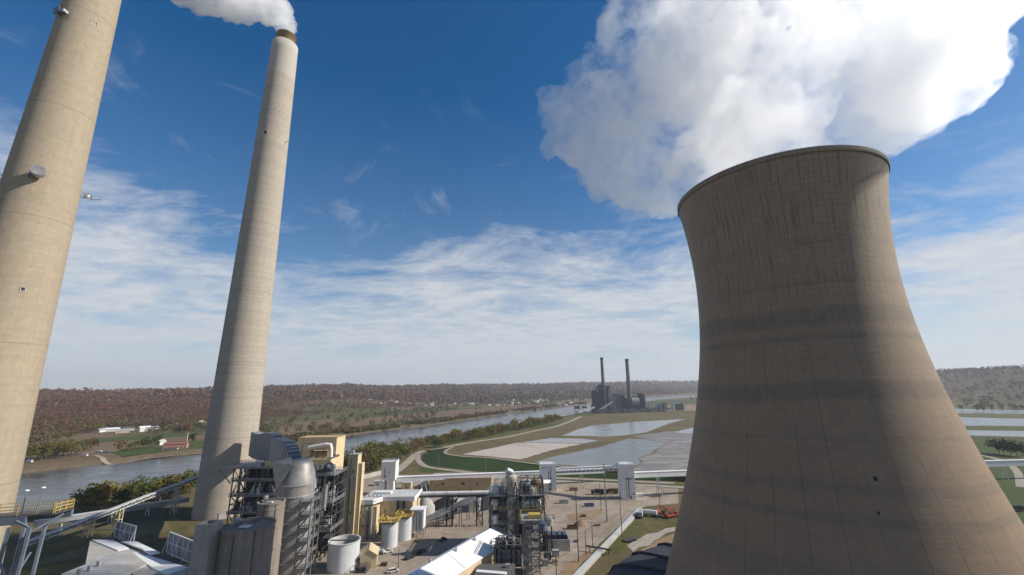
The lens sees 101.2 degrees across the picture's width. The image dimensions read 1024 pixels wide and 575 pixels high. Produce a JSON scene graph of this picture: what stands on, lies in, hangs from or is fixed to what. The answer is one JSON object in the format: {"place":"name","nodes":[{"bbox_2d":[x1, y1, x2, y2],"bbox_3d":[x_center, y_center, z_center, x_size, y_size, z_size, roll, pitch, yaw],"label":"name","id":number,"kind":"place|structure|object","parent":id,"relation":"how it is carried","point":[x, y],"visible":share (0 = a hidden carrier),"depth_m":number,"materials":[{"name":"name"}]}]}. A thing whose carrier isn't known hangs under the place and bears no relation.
{"place":"outdoors","nodes":[
{"label":"outdoors","id":0,"kind":"place"},
{"bbox_2d":[1,517,186,574],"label":"meadow","id":1,"kind":"structure","parent":0,"point":[68,545],"depth_m":214.11,"materials":[{"name":"green plant"}]},
{"bbox_2d":[83,432,204,449],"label":"field","id":2,"kind":"structure","parent":0,"point":[105,445],"depth_m":664.76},
{"bbox_2d":[86,433,204,442],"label":"lawn","id":3,"kind":"structure","parent":0,"point":[113,439],"depth_m":732.17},
{"bbox_2d":[113,442,203,455],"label":"lawn","id":4,"kind":"structure","parent":0,"point":[140,450],"depth_m":570.46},
{"bbox_2d":[162,441,188,449],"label":"brick house","id":5,"kind":"structure","parent":4,"relation":"on","point":[180,445],"depth_m":578.43,"materials":[{"name":"red brick"}]},
{"bbox_2d":[14,394,696,511],"bbox_3d":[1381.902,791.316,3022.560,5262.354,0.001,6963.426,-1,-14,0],"label":"river","id":6,"kind":"structure","parent":0,"point":[60,485],"depth_m":463.13,"materials":[{"name":"liquid"}]},
{"bbox_2d":[376,458,398,489],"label":"transfer tower","id":7,"kind":"structure","parent":0,"point":[389,470],"depth_m":312.57,"materials":[{"name":"grey metal"}]},
{"bbox_2d":[359,488,421,538],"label":"preparation building","id":8,"kind":"structure","parent":0,"point":[377,505],"depth_m":228.12,"materials":[{"name":"metal"}]},
{"bbox_2d":[273,405,522,433],"bbox_3d":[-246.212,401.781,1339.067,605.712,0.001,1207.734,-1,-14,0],"label":"field","id":9,"kind":"structure","parent":0,"point":[360,422],"depth_m":1068.65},
{"bbox_2d":[309,406,492,419],"bbox_3d":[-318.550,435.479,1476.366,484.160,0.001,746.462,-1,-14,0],"label":"lawn","id":10,"kind":"structure","parent":0,"point":[402,413],"depth_m":1374.56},
{"bbox_2d":[398,416,582,472],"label":"levee road","id":11,"kind":"structure","parent":0,"point":[407,462],"depth_m":540.58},
{"bbox_2d":[0,369,1023,574],"bbox_3d":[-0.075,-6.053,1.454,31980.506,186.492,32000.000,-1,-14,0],"label":"ground","id":12,"kind":"structure","parent":0,"point":[602,564],"depth_m":703.59,"materials":[{"name":"plant"}]},
{"bbox_2d":[25,445,41,459],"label":"tree","id":13,"kind":"object","parent":12,"relation":"on","point":[33,450],"visible":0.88,"depth_m":481.11,"materials":[{"name":"green plant"}]},
{"bbox_2d":[0,498,74,574],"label":"yellow walkway","id":14,"kind":"structure","parent":12,"relation":"on","point":[15,518],"depth_m":53.03,"materials":[{"name":"metal"}]},
{"bbox_2d":[35,440,56,460],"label":"tree","id":15,"kind":"object","parent":12,"relation":"on","point":[44,448],"visible":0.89,"depth_m":493.52,"materials":[{"name":"green plant"}]},
{"bbox_2d":[0,0,121,572],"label":"chimney","id":16,"kind":"object","parent":12,"relation":"on","point":[42,179],"visible":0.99,"depth_m":155.67,"materials":[{"name":"beige concrete"}]},
{"bbox_2d":[57,439,76,457],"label":"tree","id":17,"kind":"object","parent":12,"relation":"on","point":[65,449],"visible":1,"depth_m":508.61,"materials":[{"name":"green plant"}]},
{"bbox_2d":[69,488,91,512],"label":"tree","id":18,"kind":"object","parent":12,"relation":"on","point":[75,494],"visible":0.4,"depth_m":273.49,"materials":[{"name":"green plant"}]},
{"bbox_2d":[76,438,93,453],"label":"tree","id":19,"kind":"object","parent":12,"relation":"on","point":[86,442],"visible":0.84,"depth_m":538.25,"materials":[{"name":"green plant"}]},
{"bbox_2d":[73,490,106,512],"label":"tree","id":20,"kind":"object","parent":12,"relation":"on","point":[85,500],"visible":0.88,"depth_m":267.64,"materials":[{"name":"green plant"}]},
{"bbox_2d":[4,532,179,570],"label":"rail bed","id":21,"kind":"object","parent":12,"relation":"on","point":[76,555],"visible":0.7,"depth_m":199.24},
{"bbox_2d":[79,484,116,510],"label":"tree","id":22,"kind":"object","parent":12,"relation":"on","point":[99,498],"visible":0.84,"depth_m":272.26,"materials":[{"name":"green plant"}]},
{"bbox_2d":[85,479,122,506],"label":"tree","id":23,"kind":"object","parent":12,"relation":"on","point":[107,484],"visible":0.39,"depth_m":288.39,"materials":[{"name":"green plant"}]},
{"bbox_2d":[33,497,189,530],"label":"sloping conveyor","id":24,"kind":"object","parent":12,"relation":"on","point":[146,506],"visible":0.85,"depth_m":251.76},
{"bbox_2d":[28,475,197,545],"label":"sloping conveyor","id":25,"kind":"object","parent":12,"relation":"on","point":[89,524],"visible":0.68,"depth_m":238.39,"materials":[{"name":"metal"}]},
{"bbox_2d":[107,485,136,506],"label":"tree","id":26,"kind":"object","parent":12,"relation":"on","point":[119,495],"visible":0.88,"depth_m":279.23,"materials":[{"name":"green plant"}]},
{"bbox_2d":[115,487,141,502],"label":"tree","id":27,"kind":"object","parent":12,"relation":"on","point":[135,493],"visible":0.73,"depth_m":283.72,"materials":[{"name":"green plant"}]},
{"bbox_2d":[128,475,161,502],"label":"tree","id":28,"kind":"object","parent":12,"relation":"on","point":[139,482],"visible":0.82,"depth_m":294.89,"materials":[{"name":"green plant"}]},
{"bbox_2d":[148,474,180,500],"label":"tree","id":29,"kind":"object","parent":12,"relation":"on","point":[160,483],"visible":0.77,"depth_m":302.09,"materials":[{"name":"green plant"}]},
{"bbox_2d":[163,475,191,498],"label":"tree","id":30,"kind":"object","parent":12,"relation":"on","point":[186,486],"visible":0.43,"depth_m":306.61,"materials":[{"name":"green plant"}]},
{"bbox_2d":[175,477,197,496],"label":"tree","id":31,"kind":"object","parent":12,"relation":"on","point":[186,489],"visible":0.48,"depth_m":311.21,"materials":[{"name":"green plant"}]},
{"bbox_2d":[178,468,198,493],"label":"tree","id":32,"kind":"object","parent":12,"relation":"on","point":[191,473],"visible":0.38,"depth_m":321.81,"materials":[{"name":"green plant"}]},
{"bbox_2d":[191,29,297,520],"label":"chimney","id":33,"kind":"object","parent":12,"relation":"on","point":[233,421],"visible":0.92,"depth_m":289.95,"materials":[{"name":"grey concrete"}]},
{"bbox_2d":[360,450,375,473],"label":"tree","id":34,"kind":"object","parent":12,"relation":"on","point":[369,461],"visible":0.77,"depth_m":384.98,"materials":[{"name":"green plant"}]},
{"bbox_2d":[306,475,677,574],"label":"plant yard","id":35,"kind":"structure","parent":12,"relation":"on","point":[456,533],"depth_m":233.96,"materials":[{"name":"concrete"}]},
{"bbox_2d":[61,539,189,574],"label":"service building","id":36,"kind":"structure","parent":35,"relation":"on","point":[108,557],"depth_m":152.30,"materials":[{"name":"white metal"}]},
{"bbox_2d":[110,521,136,540],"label":"wind screen","id":37,"kind":"object","parent":36,"relation":"on","point":[125,531],"visible":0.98,"depth_m":177.09,"materials":[{"name":"grey metal"}]},
{"bbox_2d":[162,532,192,562],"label":"wind screen","id":38,"kind":"object","parent":36,"relation":"on","point":[179,546],"visible":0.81,"depth_m":157.38,"materials":[{"name":"grey metal"}]},
{"bbox_2d":[188,519,222,574],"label":"stair shaft","id":39,"kind":"object","parent":35,"relation":"on","point":[204,547],"visible":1,"depth_m":135.16,"materials":[{"name":"concrete"}]},
{"bbox_2d":[214,517,275,574],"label":"concrete silo","id":40,"kind":"object","parent":35,"relation":"on","point":[245,546],"visible":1,"depth_m":138.07,"materials":[{"name":"concrete"}]},
{"bbox_2d":[218,460,277,522],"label":"duct support frame","id":41,"kind":"object","parent":35,"relation":"on","point":[257,478],"visible":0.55,"depth_m":213.58,"materials":[{"name":"metal"}]},
{"bbox_2d":[248,431,301,461],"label":"flue duct","id":42,"kind":"object","parent":41,"relation":"on","point":[273,446],"visible":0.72,"depth_m":222.55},
{"bbox_2d":[255,495,285,574],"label":"concrete silo","id":43,"kind":"object","parent":35,"relation":"on","point":[273,507],"visible":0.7,"depth_m":163.71,"materials":[{"name":"concrete"}]},
{"bbox_2d":[272,457,321,574],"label":"absorber vessel","id":44,"kind":"object","parent":35,"relation":"on","point":[295,480],"visible":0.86,"depth_m":177.63,"materials":[{"name":"silver metal"}]},
{"bbox_2d":[298,435,345,469],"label":"boiler annex","id":45,"kind":"object","parent":35,"relation":"on","point":[319,456],"visible":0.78,"depth_m":306.98,"materials":[{"name":"metal"}]},
{"bbox_2d":[308,443,332,458],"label":"bent pipe","id":46,"kind":"object","parent":45,"relation":"on","point":[330,445],"visible":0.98,"depth_m":294.00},
{"bbox_2d":[309,462,346,560],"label":"pipe tower","id":47,"kind":"structure","parent":35,"relation":"on","point":[330,484],"depth_m":200.13,"materials":[{"name":"metal"}]},
{"bbox_2d":[326,534,360,573],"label":"open tank","id":48,"kind":"object","parent":35,"relation":"on","point":[343,553],"visible":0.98,"depth_m":179.52,"materials":[{"name":"metal"}]},
{"bbox_2d":[342,450,364,534],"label":"stair tower","id":49,"kind":"structure","parent":35,"relation":"on","point":[354,492],"depth_m":221.52,"materials":[{"name":"metal"}]},
{"bbox_2d":[354,563,368,572],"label":"pump skid","id":50,"kind":"object","parent":35,"relation":"on","point":[361,569],"visible":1,"depth_m":178.03,"materials":[{"name":"metal"}]},
{"bbox_2d":[359,542,378,568],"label":"gabled shed","id":51,"kind":"structure","parent":35,"relation":"on","point":[369,552],"depth_m":182.85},
{"bbox_2d":[378,513,402,548],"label":"storage tank","id":52,"kind":"object","parent":35,"relation":"on","point":[390,532],"visible":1,"depth_m":206.59,"materials":[{"name":"metal"}]},
{"bbox_2d":[394,509,414,541],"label":"storage tank","id":53,"kind":"object","parent":35,"relation":"on","point":[405,527],"visible":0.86,"depth_m":216.06,"materials":[{"name":"metal"}]},
{"bbox_2d":[410,506,426,536],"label":"filter house","id":54,"kind":"structure","parent":35,"relation":"on","point":[419,520],"depth_m":221.62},
{"bbox_2d":[420,498,434,518],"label":"hopper","id":55,"kind":"object","parent":35,"relation":"on","point":[429,504],"visible":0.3,"depth_m":252.50,"materials":[{"name":"metal"}]},
{"bbox_2d":[426,497,475,527],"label":"belt gallery","id":56,"kind":"object","parent":35,"relation":"on","point":[467,500],"visible":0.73,"depth_m":238.51,"materials":[{"name":"grey metal"}]},
{"bbox_2d":[418,490,488,526],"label":"pipe bridge","id":57,"kind":"structure","parent":35,"relation":"on","point":[451,494],"depth_m":240.15,"materials":[{"name":"metal"}]},
{"bbox_2d":[406,525,507,574],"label":"storage hall","id":58,"kind":"structure","parent":35,"relation":"on","point":[467,556],"depth_m":170.63,"materials":[{"name":"metal"}]},
{"bbox_2d":[429,472,492,490],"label":"storage building","id":59,"kind":"structure","parent":35,"relation":"on","point":[467,483],"depth_m":321.00,"materials":[{"name":"metal"}]},
{"bbox_2d":[433,497,488,510],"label":"coal heap","id":60,"kind":"object","parent":35,"relation":"on","point":[440,503],"visible":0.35,"depth_m":272.77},
{"bbox_2d":[457,498,480,512],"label":"equipment shed","id":61,"kind":"structure","parent":35,"relation":"on","point":[471,506],"depth_m":263.19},
{"bbox_2d":[475,563,514,574],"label":"control building","id":62,"kind":"structure","parent":35,"relation":"on","point":[497,569],"depth_m":167.48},
{"bbox_2d":[397,468,603,490],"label":"conveyor gallery","id":63,"kind":"object","parent":35,"relation":"on","point":[423,478],"visible":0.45,"depth_m":326.61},
{"bbox_2d":[491,535,521,567],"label":"compressor frame","id":64,"kind":"object","parent":35,"relation":"on","point":[508,548],"visible":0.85,"depth_m":182.85,"materials":[{"name":"grey metal"}]},
{"bbox_2d":[505,467,518,536],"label":"scrubber column","id":65,"kind":"structure","parent":35,"relation":"on","point":[510,476],"depth_m":201.61,"materials":[{"name":"metal"}]},
{"bbox_2d":[488,475,546,549],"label":"process frame","id":66,"kind":"object","parent":35,"relation":"on","point":[531,495],"visible":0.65,"depth_m":201.97,"materials":[{"name":"metal"}]},
{"bbox_2d":[520,510,544,574],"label":"stair tower","id":67,"kind":"structure","parent":35,"relation":"on","point":[529,535],"depth_m":177.92,"materials":[{"name":"grey metal"}]},
{"bbox_2d":[536,519,547,557],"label":"round tank","id":68,"kind":"object","parent":35,"relation":"on","point":[543,525],"visible":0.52,"depth_m":193.50,"materials":[{"name":"metal"}]},
{"bbox_2d":[545,514,554,550],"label":"round tank","id":69,"kind":"object","parent":35,"relation":"on","point":[550,520],"visible":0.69,"depth_m":198.59,"materials":[{"name":"metal"}]},
{"bbox_2d":[546,531,569,550],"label":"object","id":70,"kind":"object","parent":35,"relation":"on","point":[561,540],"visible":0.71,"depth_m":199.34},
{"bbox_2d":[559,545,599,574],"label":"dirt patch","id":71,"kind":"object","parent":35,"relation":"on","point":[571,567],"visible":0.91,"depth_m":183.25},
{"bbox_2d":[566,509,603,520],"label":"dirt patch","id":72,"kind":"object","parent":35,"relation":"on","point":[591,515],"visible":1,"depth_m":253.32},
{"bbox_2d":[573,508,641,574],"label":"covered trench","id":73,"kind":"object","parent":35,"relation":"on","point":[590,561],"visible":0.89,"depth_m":201.34,"materials":[{"name":"grey concrete"}]},
{"bbox_2d":[636,489,660,499],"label":"gravel patch","id":74,"kind":"object","parent":35,"relation":"on","point":[647,494],"visible":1,"depth_m":303.77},
{"bbox_2d":[634,470,686,495],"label":"conveyor gallery","id":75,"kind":"object","parent":35,"relation":"on","point":[656,474],"visible":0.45,"depth_m":298.77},
{"bbox_2d":[29,365,1023,442],"bbox_3d":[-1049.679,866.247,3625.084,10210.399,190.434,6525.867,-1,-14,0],"label":"forest","id":76,"kind":"object","parent":12,"relation":"on","point":[75,399],"visible":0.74,"depth_m":1833.48,"materials":[{"name":"brown plant"}]},
{"bbox_2d":[444,412,694,469],"bbox_3d":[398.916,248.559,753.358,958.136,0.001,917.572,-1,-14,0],"label":"dike","id":77,"kind":"structure","parent":12,"relation":"on","point":[687,422],"depth_m":655.05,"materials":[{"name":"soil"}]},
{"bbox_2d":[591,385,610,411],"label":"boiler house","id":78,"kind":"structure","parent":12,"relation":"on","point":[601,395],"depth_m":1323.71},
{"bbox_2d":[535,439,667,468],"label":"pond margin","id":79,"kind":"object","parent":12,"relation":"on","point":[654,451],"visible":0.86,"depth_m":456.73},
{"bbox_2d":[600,357,604,385],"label":"chimney","id":80,"kind":"object","parent":12,"relation":"on","point":[602,372],"visible":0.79,"depth_m":1353.92,"materials":[{"name":"concrete"}]},
{"bbox_2d":[611,394,639,409],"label":"plant","id":81,"kind":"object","parent":12,"relation":"on","point":[620,401],"visible":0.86,"depth_m":1336.90,"materials":[{"name":"concrete"}]},
{"bbox_2d":[625,359,632,408],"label":"chimney","id":82,"kind":"object","parent":12,"relation":"on","point":[629,395],"visible":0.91,"depth_m":1353.28,"materials":[{"name":"concrete"}]},
{"bbox_2d":[584,515,676,574],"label":"grass verge","id":83,"kind":"object","parent":12,"relation":"on","point":[638,528],"depth_m":227.68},
{"bbox_2d":[643,509,657,516],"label":"truck","id":84,"kind":"object","parent":83,"relation":"on","point":[653,513],"visible":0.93,"depth_m":249.97,"materials":[{"name":"metal"}]},
{"bbox_2d":[627,527,675,551],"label":"stone strip","id":85,"kind":"object","parent":83,"relation":"on","point":[646,539],"visible":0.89,"depth_m":212.25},
{"bbox_2d":[664,506,678,518],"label":"truck","id":86,"kind":"object","parent":83,"relation":"on","point":[671,514],"visible":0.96,"depth_m":247.18,"materials":[{"name":"metal"}]},
{"bbox_2d":[608,542,671,574],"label":"louvre ring","id":87,"kind":"object","parent":12,"relation":"on","point":[652,561],"visible":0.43,"depth_m":162.26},
{"bbox_2d":[637,393,645,408],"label":"dark tower","id":88,"kind":"structure","parent":12,"relation":"on","point":[641,396],"depth_m":1346.54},
{"bbox_2d":[634,431,692,470],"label":"ash flat","id":89,"kind":"structure","parent":12,"relation":"on","point":[673,453],"depth_m":449.72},
{"bbox_2d":[665,145,1023,574],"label":"cooling tower","id":90,"kind":"structure","parent":12,"relation":"on","point":[831,436],"depth_m":115.61,"materials":[{"name":"concrete"}]},
{"bbox_2d":[0,0,1023,389],"label":"sky","id":91,"kind":"structure","parent":0,"point":[476,191],"materials":[{"name":"blue"}]},
{"bbox_2d":[443,447,585,468],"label":"dike path","id":92,"kind":"structure","parent":0,"point":[445,451],"depth_m":439.30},
{"bbox_2d":[465,443,578,458],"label":"ash pond","id":93,"kind":"structure","parent":0,"point":[518,450],"depth_m":493.95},
{"bbox_2d":[415,455,674,483],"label":"dike toe road","id":94,"kind":"structure","parent":0,"point":[418,460],"depth_m":361.34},
{"bbox_2d":[539,460,556,490],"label":"transfer tower","id":95,"kind":"structure","parent":0,"point":[547,470],"depth_m":316.96,"materials":[{"name":"grey metal"}]},
{"bbox_2d":[420,466,683,488],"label":"meadow","id":96,"kind":"structure","parent":0,"point":[425,469],"depth_m":349.69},
{"bbox_2d":[421,448,685,481],"bbox_3d":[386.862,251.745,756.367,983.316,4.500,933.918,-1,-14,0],"label":"dike slope","id":97,"kind":"structure","parent":0,"point":[432,458],"depth_m":411.08,"materials":[{"name":"green plant"}]},
{"bbox_2d":[528,438,598,442],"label":"pond","id":98,"kind":"structure","parent":0,"point":[559,440],"depth_m":575.03,"materials":[{"name":"liquid"}]},
{"bbox_2d":[501,477,683,487],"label":"plant road","id":99,"kind":"structure","parent":0,"point":[610,483],"depth_m":336.84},
{"bbox_2d":[536,439,665,468],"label":"pond","id":100,"kind":"structure","parent":0,"point":[628,450],"depth_m":452.45,"materials":[{"name":"liquid"}]},
{"bbox_2d":[562,419,682,436],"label":"pond","id":101,"kind":"structure","parent":0,"point":[619,429],"depth_m":730.79,"materials":[{"name":"liquid"}]},
{"bbox_2d":[616,460,635,499],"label":"transfer tower","id":102,"kind":"structure","parent":0,"point":[626,482],"depth_m":291.80,"materials":[{"name":"grey metal"}]},
{"bbox_2d":[556,465,617,473],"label":"trestle conveyor","id":103,"kind":"object","parent":102,"relation":"attached to","point":[586,470],"visible":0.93,"depth_m":308.87,"materials":[{"name":"metal"}]},
{"bbox_2d":[641,534,673,550],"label":"dirt slope","id":104,"kind":"structure","parent":0,"point":[669,539],"depth_m":209.34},
{"bbox_2d":[646,399,696,402],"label":"meadow","id":105,"kind":"structure","parent":0,"point":[668,401],"depth_m":2188.30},
{"bbox_2d":[653,404,695,410],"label":"field","id":106,"kind":"structure","parent":0,"point":[690,407],"depth_m":1525.12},
{"bbox_2d":[956,409,1023,413],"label":"pond","id":107,"kind":"structure","parent":0,"point":[990,411],"depth_m":1120.11,"materials":[{"name":"liquid"}]},
{"bbox_2d":[960,417,1023,425],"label":"pond","id":108,"kind":"structure","parent":0,"point":[969,421],"depth_m":825.57,"materials":[{"name":"liquid"}]},
{"bbox_2d":[967,430,1023,436],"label":"pond","id":109,"kind":"structure","parent":0,"point":[997,433],"depth_m":636.74,"materials":[{"name":"liquid"}]},
{"bbox_2d":[972,438,1023,523],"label":"meadow","id":110,"kind":"structure","parent":0,"point":[1013,492],"depth_m":361.74,"materials":[{"name":"plant"}]},
{"bbox_2d":[984,437,1007,453],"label":"tree","id":111,"kind":"object","parent":110,"relation":"on","point":[992,441],"visible":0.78,"depth_m":457.83,"materials":[{"name":"green plant"}]},
{"bbox_2d":[984,459,1023,478],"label":"conveyor gallery","id":112,"kind":"object","parent":110,"relation":"on","point":[1003,463],"visible":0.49,"depth_m":335.96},
{"bbox_2d":[1002,439,1023,455],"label":"tree","id":113,"kind":"object","parent":110,"relation":"on","point":[1011,442],"visible":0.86,"depth_m":440.60,"materials":[{"name":"green plant"}]},
{"bbox_2d":[981,455,1023,486],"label":"farm track","id":114,"kind":"structure","parent":0,"point":[1019,477],"depth_m":347.31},
{"label":"coal pile base","id":115,"kind":"structure","parent":0,"visible":0},
{"bbox_2d":[592,408,666,413],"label":"coal heap","id":116,"kind":"object","parent":115,"relation":"on","point":[616,410],"visible":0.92,"depth_m":1251.50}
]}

